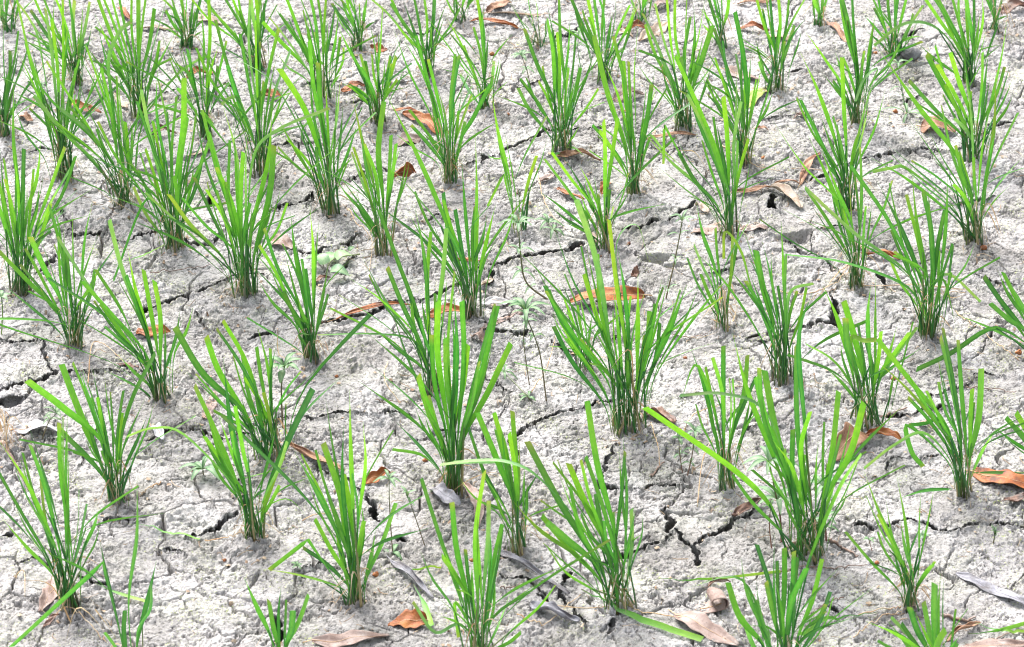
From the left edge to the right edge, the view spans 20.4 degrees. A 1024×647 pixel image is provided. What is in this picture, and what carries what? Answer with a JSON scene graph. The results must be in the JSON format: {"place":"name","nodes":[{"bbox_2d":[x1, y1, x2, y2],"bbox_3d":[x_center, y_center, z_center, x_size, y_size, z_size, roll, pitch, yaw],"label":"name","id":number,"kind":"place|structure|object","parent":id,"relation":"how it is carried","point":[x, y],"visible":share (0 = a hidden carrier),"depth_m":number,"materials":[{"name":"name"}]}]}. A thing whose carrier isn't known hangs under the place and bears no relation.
{"place":"outdoors","nodes":[
{"label":"outdoors","id":0,"kind":"place"},
{"bbox_2d":[0,0,1023,646],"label":"ground","id":1,"kind":"structure","parent":0,"point":[202,506],"depth_m":4.94,"materials":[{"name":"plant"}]},
{"bbox_2d":[0,0,32,33],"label":"rice plant","id":2,"kind":"object","parent":1,"relation":"on","point":[3,19],"visible":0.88,"depth_m":5.96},
{"bbox_2d":[0,408,36,452],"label":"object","id":3,"kind":"object","parent":1,"relation":"on","point":[6,431],"visible":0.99,"depth_m":4.64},
{"bbox_2d":[0,3,50,138],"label":"rice plant","id":4,"kind":"object","parent":1,"relation":"on","point":[5,109],"visible":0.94,"depth_m":5.54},
{"bbox_2d":[10,419,56,433],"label":"fallen leaf","id":5,"kind":"object","parent":1,"relation":"on","point":[33,424],"visible":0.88,"depth_m":4.70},
{"bbox_2d":[0,86,91,296],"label":"rice plant","id":6,"kind":"object","parent":1,"relation":"on","point":[19,224],"visible":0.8,"depth_m":5.00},
{"bbox_2d":[38,574,62,611],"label":"fallen leaf","id":7,"kind":"object","parent":1,"relation":"on","point":[50,597],"visible":0.79,"depth_m":4.32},
{"bbox_2d":[15,0,93,86],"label":"rice plant","id":8,"kind":"object","parent":1,"relation":"on","point":[78,46],"visible":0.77,"depth_m":5.74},
{"bbox_2d":[0,202,124,349],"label":"rice plant","id":9,"kind":"object","parent":1,"relation":"on","point":[63,263],"visible":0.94,"depth_m":4.87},
{"bbox_2d":[0,0,149,183],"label":"rice plant","id":10,"kind":"object","parent":1,"relation":"on","point":[63,120],"visible":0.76,"depth_m":5.35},
{"bbox_2d":[0,413,161,620],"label":"rice plant","id":11,"kind":"object","parent":1,"relation":"on","point":[67,586],"visible":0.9,"depth_m":4.24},
{"bbox_2d":[9,496,156,646],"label":"rice plant","id":12,"kind":"object","parent":1,"relation":"on","point":[146,610],"visible":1,"depth_m":4.08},
{"bbox_2d":[0,219,192,403],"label":"rice plant","id":13,"kind":"object","parent":1,"relation":"on","point":[126,342],"visible":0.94,"depth_m":4.71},
{"bbox_2d":[20,351,195,512],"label":"rice plant","id":14,"kind":"object","parent":1,"relation":"on","point":[111,476],"visible":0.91,"depth_m":4.50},
{"bbox_2d":[18,16,201,210],"bbox_3d":[-0.728,-0.376,5.270,0.348,0.383,0.209,0,32,0],"label":"rice plant","id":15,"kind":"object","parent":1,"relation":"on","point":[84,126],"visible":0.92,"depth_m":5.27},
{"bbox_2d":[85,0,171,119],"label":"rice plant","id":16,"kind":"object","parent":1,"relation":"on","point":[118,70],"visible":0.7,"depth_m":5.59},
{"bbox_2d":[77,71,245,280],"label":"rice plant","id":17,"kind":"object","parent":1,"relation":"on","point":[173,184],"visible":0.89,"depth_m":5.14,"materials":[{"name":"plant"}]},
{"bbox_2d":[126,0,229,140],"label":"rice plant","id":18,"kind":"object","parent":1,"relation":"on","point":[209,98],"visible":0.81,"depth_m":5.51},
{"bbox_2d":[155,0,201,49],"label":"rice plant","id":19,"kind":"object","parent":1,"relation":"on","point":[183,34],"visible":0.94,"depth_m":5.90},
{"bbox_2d":[178,455,219,480],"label":"weed","id":20,"kind":"object","parent":1,"relation":"on","point":[198,467],"visible":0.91,"depth_m":4.59,"materials":[{"name":"green plant"}]},
{"bbox_2d":[126,359,314,540],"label":"rice plant","id":21,"kind":"object","parent":1,"relation":"on","point":[224,464],"visible":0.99,"depth_m":4.39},
{"bbox_2d":[130,107,351,301],"bbox_3d":[-0.473,-0.226,5.019,0.392,0.400,0.254,0,32,0],"label":"rice plant","id":22,"kind":"object","parent":1,"relation":"on","point":[239,229],"visible":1,"depth_m":5.00,"materials":[{"name":"plant"}]},
{"bbox_2d":[192,0,299,73],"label":"rice plant","id":23,"kind":"object","parent":1,"relation":"on","point":[259,19],"visible":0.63,"depth_m":5.78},
{"bbox_2d":[192,0,318,177],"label":"rice plant","id":24,"kind":"object","parent":1,"relation":"on","point":[258,97],"visible":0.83,"depth_m":5.38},
{"bbox_2d":[173,314,370,462],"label":"rice plant","id":25,"kind":"object","parent":1,"relation":"on","point":[262,415],"visible":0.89,"depth_m":4.58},
{"bbox_2d":[244,578,308,646],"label":"rice plant","id":26,"kind":"object","parent":1,"relation":"on","point":[292,629],"visible":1,"depth_m":4.11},
{"bbox_2d":[269,233,292,248],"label":"fallen leaf","id":27,"kind":"object","parent":1,"relation":"on","point":[285,240],"visible":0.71,"depth_m":5.23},
{"bbox_2d":[264,352,300,427],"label":"weed","id":28,"kind":"object","parent":1,"relation":"on","point":[284,365],"visible":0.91,"depth_m":4.64,"materials":[{"name":"green plant"}]},
{"bbox_2d":[243,212,343,366],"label":"rice plant","id":29,"kind":"object","parent":1,"relation":"on","point":[308,340],"visible":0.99,"depth_m":4.83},
{"bbox_2d":[234,40,375,218],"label":"rice plant","id":30,"kind":"object","parent":1,"relation":"on","point":[329,198],"visible":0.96,"depth_m":5.26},
{"bbox_2d":[280,442,344,470],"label":"fallen leaf","id":31,"kind":"object","parent":1,"relation":"on","point":[305,452],"visible":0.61,"depth_m":4.64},
{"bbox_2d":[262,0,375,105],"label":"rice plant","id":32,"kind":"object","parent":1,"relation":"on","point":[304,47],"visible":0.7,"depth_m":5.63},
{"bbox_2d":[220,390,433,608],"bbox_3d":[-0.292,0.242,4.242,0.384,0.424,0.193,9,33,15],"label":"rice plant","id":33,"kind":"object","parent":1,"relation":"on","point":[346,500],"visible":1,"depth_m":4.27,"materials":[{"name":"plant"}]},
{"bbox_2d":[305,246,359,275],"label":"vine weed","id":34,"kind":"object","parent":1,"relation":"on","point":[325,258],"visible":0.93,"depth_m":5.15,"materials":[{"name":"green plant"}]},
{"bbox_2d":[303,629,388,646],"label":"fallen leaf","id":35,"kind":"object","parent":1,"relation":"on","point":[351,637],"visible":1,"depth_m":4.24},
{"bbox_2d":[330,0,375,51],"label":"rice plant","id":36,"kind":"object","parent":1,"relation":"on","point":[359,33],"visible":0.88,"depth_m":5.88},
{"bbox_2d":[318,97,409,256],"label":"rice plant","id":37,"kind":"object","parent":1,"relation":"on","point":[374,227],"visible":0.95,"depth_m":5.13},
{"bbox_2d":[327,301,409,321],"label":"fallen leaf","id":38,"kind":"object","parent":1,"relation":"on","point":[369,306],"visible":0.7,"depth_m":5.02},
{"bbox_2d":[338,7,411,127],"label":"rice plant","id":39,"kind":"object","parent":1,"relation":"on","point":[363,71],"visible":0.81,"depth_m":5.57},
{"bbox_2d":[366,466,392,483],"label":"fallen leaf","id":40,"kind":"object","parent":1,"relation":"on","point":[372,476],"visible":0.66,"depth_m":4.58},
{"bbox_2d":[318,209,452,395],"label":"rice plant","id":41,"kind":"object","parent":1,"relation":"on","point":[421,351],"visible":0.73,"depth_m":4.73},
{"bbox_2d":[373,469,401,559],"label":"weed","id":42,"kind":"object","parent":1,"relation":"on","point":[394,546],"visible":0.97,"depth_m":4.37,"materials":[{"name":"green plant"}]},
{"bbox_2d":[394,162,415,177],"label":"fallen leaf","id":43,"kind":"object","parent":1,"relation":"on","point":[410,169],"visible":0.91,"depth_m":5.44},
{"bbox_2d":[388,609,427,628],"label":"fallen leaf","id":44,"kind":"object","parent":1,"relation":"on","point":[406,618],"visible":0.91,"depth_m":4.28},
{"bbox_2d":[386,555,433,598],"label":"fallen leaf","id":45,"kind":"object","parent":1,"relation":"on","point":[409,571],"visible":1,"depth_m":4.37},
{"bbox_2d":[372,0,459,78],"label":"rice plant","id":46,"kind":"object","parent":1,"relation":"on","point":[427,52],"visible":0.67,"depth_m":5.78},
{"bbox_2d":[402,110,439,134],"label":"fallen leaf","id":47,"kind":"object","parent":1,"relation":"on","point":[426,118],"visible":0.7,"depth_m":5.63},
{"bbox_2d":[360,271,512,495],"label":"rice plant","id":48,"kind":"object","parent":1,"relation":"on","point":[453,479],"visible":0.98,"depth_m":4.46,"materials":[{"name":"plant"}]},
{"bbox_2d":[427,482,460,505],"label":"fallen leaf","id":49,"kind":"object","parent":1,"relation":"on","point":[444,493],"visible":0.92,"depth_m":4.53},
{"bbox_2d":[397,35,497,184],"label":"rice plant","id":50,"kind":"object","parent":1,"relation":"on","point":[450,170],"visible":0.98,"depth_m":5.36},
{"bbox_2d":[369,88,533,321],"bbox_3d":[-0.104,-0.203,4.935,0.294,0.444,0.230,0,32,0],"label":"rice plant","id":51,"kind":"object","parent":1,"relation":"on","point":[454,246],"visible":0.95,"depth_m":4.96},
{"bbox_2d":[440,0,482,24],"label":"rice plant","id":52,"kind":"object","parent":1,"relation":"on","point":[456,4],"visible":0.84,"depth_m":6.00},
{"bbox_2d":[423,0,509,108],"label":"rice plant","id":53,"kind":"object","parent":1,"relation":"on","point":[484,57],"visible":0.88,"depth_m":5.64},
{"bbox_2d":[463,482,484,526],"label":"fallen leaf","id":54,"kind":"object","parent":1,"relation":"on","point":[472,490],"visible":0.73,"depth_m":4.53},
{"bbox_2d":[453,410,557,556],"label":"rice plant","id":55,"kind":"object","parent":1,"relation":"on","point":[513,487],"visible":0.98,"depth_m":4.35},
{"bbox_2d":[412,470,610,646],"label":"rice plant","id":56,"kind":"object","parent":1,"relation":"on","point":[491,563],"visible":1,"depth_m":4.14,"materials":[{"name":"plant"}]},
{"bbox_2d":[487,97,546,236],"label":"rice plant","id":57,"kind":"object","parent":1,"relation":"on","point":[503,158],"visible":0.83,"depth_m":5.21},
{"bbox_2d":[497,214,547,299],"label":"weed","id":58,"kind":"object","parent":1,"relation":"on","point":[521,219],"visible":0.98,"depth_m":5.00,"materials":[{"name":"green plant"}]},
{"bbox_2d":[499,296,550,400],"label":"weed","id":59,"kind":"object","parent":1,"relation":"on","point":[520,302],"visible":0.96,"depth_m":4.69,"materials":[{"name":"green plant"}]},
{"bbox_2d":[514,0,546,50],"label":"rice plant","id":60,"kind":"object","parent":1,"relation":"on","point":[537,39],"visible":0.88,"depth_m":5.90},
{"bbox_2d":[493,547,569,593],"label":"fallen leaf","id":61,"kind":"object","parent":1,"relation":"on","point":[524,562],"visible":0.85,"depth_m":4.38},
{"bbox_2d":[440,400,642,618],"bbox_3d":[0.043,0.272,4.222,0.302,0.384,0.185,0,32,0],"label":"rice plant","id":62,"kind":"object","parent":1,"relation":"on","point":[568,544],"visible":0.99,"depth_m":4.24,"materials":[{"name":"plant"}]},
{"bbox_2d":[493,0,603,154],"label":"rice plant","id":63,"kind":"object","parent":1,"relation":"on","point":[557,65],"visible":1,"depth_m":5.46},
{"bbox_2d":[534,214,563,239],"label":"weed","id":64,"kind":"object","parent":1,"relation":"on","point":[553,225],"visible":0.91,"depth_m":5.26,"materials":[{"name":"green plant"}]},
{"bbox_2d":[524,600,579,621],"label":"fallen leaf","id":65,"kind":"object","parent":1,"relation":"on","point":[553,606],"visible":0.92,"depth_m":4.29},
{"bbox_2d":[557,148,600,160],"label":"fallen leaf","id":66,"kind":"object","parent":1,"relation":"on","point":[565,153],"visible":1,"depth_m":5.50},
{"bbox_2d":[549,274,618,371],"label":"rice plant","id":67,"kind":"object","parent":1,"relation":"on","point":[588,338],"visible":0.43,"depth_m":4.83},
{"bbox_2d":[551,0,638,84],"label":"rice plant","id":68,"kind":"object","parent":1,"relation":"on","point":[607,48],"visible":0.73,"depth_m":5.75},
{"bbox_2d":[539,118,675,253],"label":"rice plant","id":69,"kind":"object","parent":1,"relation":"on","point":[599,216],"visible":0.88,"depth_m":5.17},
{"bbox_2d":[570,285,651,302],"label":"fallen leaf","id":70,"kind":"object","parent":1,"relation":"on","point":[610,293],"visible":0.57,"depth_m":5.06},
{"bbox_2d":[514,199,733,437],"bbox_3d":[0.179,-0.013,4.598,0.379,0.478,0.242,0,32,0],"label":"rice plant","id":71,"kind":"object","parent":1,"relation":"on","point":[621,421],"visible":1,"depth_m":4.64,"materials":[{"name":"plant"}]},
{"bbox_2d":[589,19,689,195],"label":"rice plant","id":72,"kind":"object","parent":1,"relation":"on","point":[634,184],"visible":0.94,"depth_m":5.31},
{"bbox_2d":[631,0,651,26],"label":"rice plant","id":73,"kind":"object","parent":1,"relation":"on","point":[644,4],"visible":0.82,"depth_m":5.99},
{"bbox_2d":[581,589,703,641],"bbox_3d":[0.189,0.438,4.280,0.219,0.015,0.024,20,37,29],"label":"loose blade","id":74,"kind":"object","parent":1,"relation":"on","point":[661,625],"visible":1,"depth_m":4.26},
{"bbox_2d":[638,21,670,41],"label":"fallen leaf","id":75,"kind":"object","parent":1,"relation":"on","point":[654,28],"visible":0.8,"depth_m":5.97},
{"bbox_2d":[637,0,714,131],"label":"rice plant","id":76,"kind":"object","parent":1,"relation":"on","point":[694,72],"visible":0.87,"depth_m":5.54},
{"bbox_2d":[661,209,693,298],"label":"weed","id":77,"kind":"object","parent":1,"relation":"on","point":[683,217],"visible":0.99,"depth_m":5.01,"materials":[{"name":"green plant"}]},
{"bbox_2d":[681,421,705,475],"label":"weed","id":78,"kind":"object","parent":1,"relation":"on","point":[698,428],"visible":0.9,"depth_m":4.58,"materials":[{"name":"green plant"}]},
{"bbox_2d":[668,609,738,645],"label":"fallen leaf","id":79,"kind":"object","parent":1,"relation":"on","point":[702,624],"visible":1,"depth_m":4.25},
{"bbox_2d":[695,587,728,613],"bbox_3d":[0.301,0.420,4.310,0.047,0.028,0.038,-7,33,-11],"label":"shell","id":80,"kind":"object","parent":1,"relation":"on","point":[718,601],"visible":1,"depth_m":4.31},
{"bbox_2d":[640,54,788,243],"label":"rice plant","id":81,"kind":"object","parent":1,"relation":"on","point":[718,158],"visible":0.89,"depth_m":5.16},
{"bbox_2d":[696,0,736,48],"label":"rice plant","id":82,"kind":"object","parent":1,"relation":"on","point":[721,33],"visible":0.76,"depth_m":5.89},
{"bbox_2d":[654,570,780,580],"bbox_3d":[0.315,0.387,4.358,0.200,0.010,0.005,-4,32,-7],"label":"loose blade","id":83,"kind":"object","parent":1,"relation":"on","point":[755,574],"visible":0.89,"depth_m":4.36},
{"bbox_2d":[686,202,751,337],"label":"rice plant","id":84,"kind":"object","parent":1,"relation":"on","point":[725,304],"visible":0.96,"depth_m":4.94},
{"bbox_2d":[680,345,759,491],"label":"rice plant","id":85,"kind":"object","parent":1,"relation":"on","point":[709,398],"visible":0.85,"depth_m":4.50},
{"bbox_2d":[680,11,810,170],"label":"rice plant","id":86,"kind":"object","parent":1,"relation":"on","point":[741,137],"visible":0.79,"depth_m":5.42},
{"bbox_2d":[731,497,771,516],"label":"fallen leaf","id":87,"kind":"object","parent":1,"relation":"on","point":[744,507],"visible":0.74,"depth_m":4.50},
{"bbox_2d":[731,0,805,95],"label":"rice plant","id":88,"kind":"object","parent":1,"relation":"on","point":[778,83],"visible":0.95,"depth_m":5.71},
{"bbox_2d":[642,294,905,567],"bbox_3d":[0.393,0.179,4.300,0.400,0.459,0.170,0,32,0],"label":"rice plant","id":89,"kind":"object","parent":1,"relation":"on","point":[801,486],"visible":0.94,"depth_m":4.32,"materials":[{"name":"plant"}]},
{"bbox_2d":[742,445,805,542],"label":"weed","id":90,"kind":"object","parent":1,"relation":"on","point":[774,494],"visible":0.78,"depth_m":4.37,"materials":[{"name":"green plant"}]},
{"bbox_2d":[685,453,875,646],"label":"rice plant","id":91,"kind":"object","parent":1,"relation":"on","point":[796,582],"visible":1,"depth_m":4.10,"materials":[{"name":"plant"}]},
{"bbox_2d":[764,183,802,207],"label":"fallen leaf","id":92,"kind":"object","parent":1,"relation":"on","point":[787,190],"visible":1,"depth_m":5.38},
{"bbox_2d":[704,227,865,386],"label":"rice plant","id":93,"kind":"object","parent":1,"relation":"on","point":[780,368],"visible":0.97,"depth_m":4.75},
{"bbox_2d":[797,152,820,189],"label":"fallen leaf","id":94,"kind":"object","parent":1,"relation":"on","point":[807,162],"visible":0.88,"depth_m":5.46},
{"bbox_2d":[799,0,836,27],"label":"rice plant","id":95,"kind":"object","parent":1,"relation":"on","point":[816,6],"visible":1,"depth_m":5.99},
{"bbox_2d":[809,475,849,540],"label":"weed","id":96,"kind":"object","parent":1,"relation":"on","point":[821,486],"visible":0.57,"depth_m":4.39,"materials":[{"name":"green plant"}]},
{"bbox_2d":[796,57,892,211],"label":"rice plant","id":97,"kind":"object","parent":1,"relation":"on","point":[843,183],"visible":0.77,"depth_m":5.26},
{"bbox_2d":[835,422,869,460],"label":"fallen leaf","id":98,"kind":"object","parent":1,"relation":"on","point":[863,437],"visible":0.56,"depth_m":4.65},
{"bbox_2d":[787,280,920,431],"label":"rice plant","id":99,"kind":"object","parent":1,"relation":"on","point":[858,362],"visible":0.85,"depth_m":4.66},
{"bbox_2d":[759,133,970,297],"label":"rice plant","id":100,"kind":"object","parent":1,"relation":"on","point":[839,204],"visible":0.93,"depth_m":5.04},
{"bbox_2d":[807,0,922,125],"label":"rice plant","id":101,"kind":"object","parent":1,"relation":"on","point":[860,81],"visible":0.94,"depth_m":5.55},
{"bbox_2d":[866,427,901,439],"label":"fallen leaf","id":102,"kind":"object","parent":1,"relation":"on","point":[887,432],"visible":0.88,"depth_m":4.68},
{"bbox_2d":[844,472,935,617],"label":"rice plant","id":103,"kind":"object","parent":1,"relation":"on","point":[909,598],"visible":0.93,"depth_m":4.27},
{"bbox_2d":[785,165,999,343],"bbox_3d":[0.648,-0.123,4.870,0.383,0.370,0.162,0,32,0],"label":"rice plant","id":104,"kind":"object","parent":1,"relation":"on","point":[927,325],"visible":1,"depth_m":4.88,"materials":[{"name":"plant"}]},
{"bbox_2d":[867,0,923,58],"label":"rice plant","id":105,"kind":"object","parent":1,"relation":"on","point":[894,37],"visible":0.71,"depth_m":5.84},
{"bbox_2d":[900,47,921,60],"bbox_3d":[0.822,-0.556,5.867,0.044,0.028,0.040,-14,35,-21],"label":"stone","id":106,"kind":"object","parent":1,"relation":"on","point":[912,52],"visible":0.85,"depth_m":5.86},
{"bbox_2d":[866,574,967,646],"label":"rice plant","id":107,"kind":"object","parent":1,"relation":"on","point":[934,636],"visible":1,"depth_m":4.09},
{"bbox_2d":[916,115,955,132],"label":"fallen leaf","id":108,"kind":"object","parent":1,"relation":"on","point":[924,126],"visible":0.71,"depth_m":5.59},
{"bbox_2d":[873,0,999,87],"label":"rice plant","id":109,"kind":"object","parent":1,"relation":"on","point":[952,32],"visible":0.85,"depth_m":5.72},
{"bbox_2d":[864,327,1023,499],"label":"rice plant","id":110,"kind":"object","parent":1,"relation":"on","point":[961,482],"visible":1,"depth_m":4.49,"materials":[{"name":"plant"}]},
{"bbox_2d":[868,43,1022,251],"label":"rice plant","id":111,"kind":"object","parent":1,"relation":"on","point":[972,214],"visible":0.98,"depth_m":5.18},
{"bbox_2d":[898,14,1011,163],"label":"rice plant","id":112,"kind":"object","parent":1,"relation":"on","point":[962,121],"visible":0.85,"depth_m":5.44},
{"bbox_2d":[916,271,1023,371],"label":"rice plant","id":113,"kind":"object","parent":1,"relation":"on","point":[1010,317],"visible":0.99,"depth_m":4.89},
{"bbox_2d":[955,572,1023,604],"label":"fallen leaf","id":114,"kind":"object","parent":1,"relation":"on","point":[987,587],"visible":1,"depth_m":4.34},
{"bbox_2d":[959,638,1023,646],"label":"fallen leaf","id":115,"kind":"object","parent":1,"relation":"on","point":[990,642],"visible":1,"depth_m":4.22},
{"bbox_2d":[966,467,1023,487],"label":"fallen leaf","id":116,"kind":"object","parent":1,"relation":"on","point":[1008,476],"visible":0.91,"depth_m":4.58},
{"bbox_2d":[974,410,1023,473],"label":"rice plant","id":117,"kind":"object","parent":1,"relation":"on","point":[1020,434],"visible":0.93,"depth_m":4.59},
{"bbox_2d":[986,0,1016,32],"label":"rice plant","id":118,"kind":"object","parent":1,"relation":"on","point":[992,8],"visible":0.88,"depth_m":5.96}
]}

